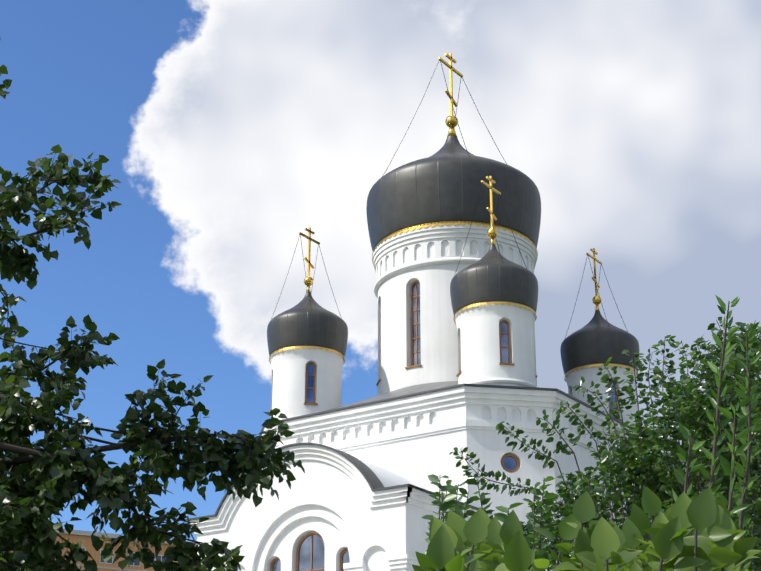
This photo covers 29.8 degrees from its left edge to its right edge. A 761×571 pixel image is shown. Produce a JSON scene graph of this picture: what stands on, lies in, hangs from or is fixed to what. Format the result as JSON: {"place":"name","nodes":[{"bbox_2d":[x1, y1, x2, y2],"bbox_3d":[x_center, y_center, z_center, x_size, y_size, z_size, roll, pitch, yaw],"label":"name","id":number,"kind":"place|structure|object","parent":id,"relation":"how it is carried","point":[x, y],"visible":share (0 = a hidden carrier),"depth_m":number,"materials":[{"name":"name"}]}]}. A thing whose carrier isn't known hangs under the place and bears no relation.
{"place":"outdoors","nodes":[
{"label":"outdoors","id":0,"kind":"place"},
{"bbox_2d":[10,529,196,570],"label":"apartment block","id":1,"kind":"structure","parent":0,"point":[76,536],"depth_m":158.06,"materials":[{"name":"brick"}]},
{"bbox_2d":[0,64,304,570],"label":"linden tree","id":2,"kind":"object","parent":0,"point":[26,552],"depth_m":12.50,"materials":[{"name":"green plant"}]},
{"bbox_2d":[197,459,444,570],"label":"facade","id":3,"kind":"structure","parent":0,"point":[326,501],"depth_m":43.67,"materials":[{"name":"white paint"}]},
{"bbox_2d":[0,0,760,541],"label":"sky","id":4,"kind":"structure","parent":0,"point":[229,130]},
{"bbox_2d":[421,474,556,570],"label":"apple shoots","id":5,"kind":"object","parent":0,"point":[449,500],"depth_m":6.55,"materials":[{"name":"green plant"}]},
{"bbox_2d":[412,486,760,570],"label":"lilac bush","id":6,"kind":"object","parent":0,"point":[705,514],"depth_m":3.07,"materials":[{"name":"green plant"}]},
{"bbox_2d":[449,317,760,570],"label":"pear tree","id":7,"kind":"object","parent":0,"point":[687,418],"depth_m":8.92,"materials":[{"name":"green plant"}]},
{"bbox_2d":[672,295,760,570],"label":"tall shoot","id":8,"kind":"object","parent":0,"point":[740,450],"depth_m":6.64,"materials":[{"name":"green plant"}]},
{"bbox_3d":[1.190,19.373,45.431,44.000,0.116,46.000,-14,-25,32],"label":"paved apron","id":9,"kind":"object","parent":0,"visible":0},
{"bbox_2d":[185,442,491,570],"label":"arched molding","id":10,"kind":"structure","parent":9,"relation":"on","point":[310,555],"depth_m":43.36,"materials":[{"name":"white paint"}]},
{"bbox_2d":[275,403,655,570],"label":"church wall","id":11,"kind":"structure","parent":9,"relation":"on","point":[419,459],"depth_m":46.43,"materials":[{"name":"white paint"}]},
{"bbox_2d":[330,381,457,409],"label":"roof","id":12,"kind":"structure","parent":11,"relation":"on","point":[413,389],"depth_m":50.43,"materials":[{"name":"metal"}]},
{"bbox_2d":[270,346,343,419],"bbox_3d":[-2.738,4.110,52.891,2.800,3.080,2.800,-14,-25,32],"label":"drum","id":13,"kind":"object","parent":12,"relation":"on","point":[288,386],"visible":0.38,"depth_m":52.05,"materials":[{"name":"white paint"}]},
{"bbox_2d":[269,363,317,411],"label":"drum windows","id":14,"kind":"structure","parent":13,"relation":"in","point":[310,383],"depth_m":51.90,"materials":[{"name":"blue glass"}]},
{"bbox_2d":[269,346,344,363],"bbox_3d":[-2.738,2.744,53.421,2.850,0.180,2.850,-14,-25,32],"label":"gold trim band","id":15,"kind":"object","parent":13,"relation":"attached to","point":[308,347],"depth_m":52.27,"materials":[{"name":"gold metal"}]},
{"bbox_2d":[267,291,347,356],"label":"dome","id":16,"kind":"structure","parent":13,"relation":"on","point":[301,323],"depth_m":52.55,"materials":[{"name":"metal"}]},
{"bbox_2d":[271,235,341,318],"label":"guy wires","id":17,"kind":"object","parent":16,"relation":"attached to","point":[306,279],"visible":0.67,"depth_m":54.48,"materials":[{"name":"grey metal"}]},
{"bbox_2d":[299,227,319,291],"bbox_3d":[-2.738,-0.947,54.852,0.370,2.747,1.273,-14,-25,32],"label":"cross","id":18,"kind":"object","parent":16,"relation":"attached to","point":[309,282],"visible":0.9,"depth_m":54.84,"materials":[{"name":"gold metal"}]},
{"bbox_2d":[455,301,536,386],"bbox_3d":[3.925,2.445,48.597,2.800,3.080,2.800,-14,-25,32],"label":"drum","id":19,"kind":"object","parent":12,"relation":"on","point":[478,344],"visible":0.56,"depth_m":47.69,"materials":[{"name":"white paint"}]},
{"bbox_2d":[450,244,537,316],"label":"dome","id":20,"kind":"structure","parent":19,"relation":"on","point":[489,276],"depth_m":48.25,"materials":[{"name":"metal"}]},
{"bbox_2d":[454,185,526,275],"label":"guy wires","id":21,"kind":"object","parent":20,"relation":"attached to","point":[492,225],"visible":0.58,"depth_m":50.17,"materials":[{"name":"grey metal"}]},
{"bbox_2d":[481,176,500,244],"bbox_3d":[3.925,-2.612,50.558,0.370,2.747,1.273,-14,-25,32],"label":"cross","id":22,"kind":"object","parent":20,"relation":"attached to","point":[491,234],"visible":0.98,"depth_m":50.55,"materials":[{"name":"gold metal"}]},
{"bbox_2d":[453,301,536,323],"bbox_3d":[3.925,1.079,49.127,2.850,0.180,2.850,-14,-25,32],"label":"gold trim band","id":23,"kind":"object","parent":19,"relation":"attached to","point":[495,303],"depth_m":47.97,"materials":[{"name":"gold metal"}]},
{"bbox_2d":[456,320,536,377],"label":"drum windows","id":24,"kind":"structure","parent":19,"relation":"attached to","point":[504,338],"depth_m":47.63,"materials":[{"name":"blue glass"}]},
{"bbox_2d":[566,363,637,426],"bbox_3d":[8.530,4.854,54.810,2.800,3.080,2.800,-14,-25,32],"label":"drum","id":25,"kind":"object","parent":12,"relation":"on","point":[588,374],"visible":0.38,"depth_m":54.06,"materials":[{"name":"white paint"}]},
{"bbox_2d":[560,310,639,377],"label":"dome","id":26,"kind":"structure","parent":25,"relation":"on","point":[596,339],"depth_m":54.48,"materials":[{"name":"metal"}]},
{"bbox_2d":[586,248,601,309],"bbox_3d":[8.530,-0.203,56.771,0.370,2.747,1.273,-14,-25,32],"label":"cross","id":27,"kind":"object","parent":26,"relation":"attached to","point":[596,301],"visible":0.94,"depth_m":56.71,"materials":[{"name":"gold metal"}]},
{"bbox_2d":[565,255,627,336],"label":"guy wires","id":28,"kind":"object","parent":26,"relation":"attached to","point":[598,293],"visible":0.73,"depth_m":56.32,"materials":[{"name":"grey metal"}]},
{"bbox_2d":[564,363,636,381],"bbox_3d":[8.530,3.488,55.340,2.850,0.180,2.850,-14,-25,32],"label":"gold trim band","id":29,"kind":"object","parent":25,"relation":"attached to","point":[598,365],"depth_m":54.20,"materials":[{"name":"gold metal"}]},
{"bbox_2d":[608,380,621,420],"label":"drum windows","id":30,"kind":"structure","parent":25,"relation":"attached to","point":[613,397],"depth_m":53.86,"materials":[{"name":"blue glass"}]},
{"bbox_2d":[259,383,639,472],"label":"cornice","id":31,"kind":"structure","parent":11,"relation":"attached to","point":[453,395],"depth_m":47.16,"materials":[{"name":"white paint"}]},
{"bbox_2d":[372,222,536,394],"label":"drum tower","id":32,"kind":"structure","parent":11,"relation":"on","point":[428,258],"depth_m":52.95,"materials":[{"name":"white paint"}]},
{"bbox_2d":[376,281,421,385],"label":"central drum windows","id":33,"kind":"structure","parent":32,"relation":"in","point":[415,331],"depth_m":52.62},
{"bbox_2d":[366,134,540,250],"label":"onion dome","id":34,"kind":"structure","parent":32,"relation":"on","point":[442,184],"depth_m":53.87,"materials":[{"name":"black metal"}]},
{"bbox_2d":[382,60,506,176],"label":"guy wires","id":35,"kind":"object","parent":34,"relation":"attached to","point":[454,113],"visible":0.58,"depth_m":57.91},
{"bbox_2d":[438,53,462,135],"bbox_3d":[2.896,-7.778,58.603,0.525,3.877,1.806,-14,-25,32],"label":"cross","id":36,"kind":"object","parent":34,"relation":"on","point":[451,122],"visible":0.94,"depth_m":58.53,"materials":[{"name":"gold metal"}]},
{"bbox_2d":[372,221,537,257],"bbox_3d":[2.896,-1.157,56.037,6.470,0.245,6.470,-14,-25,32],"label":"gold trim band","id":37,"kind":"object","parent":32,"relation":"attached to","point":[448,224],"depth_m":53.34,"materials":[{"name":"gold metal"}]}
]}

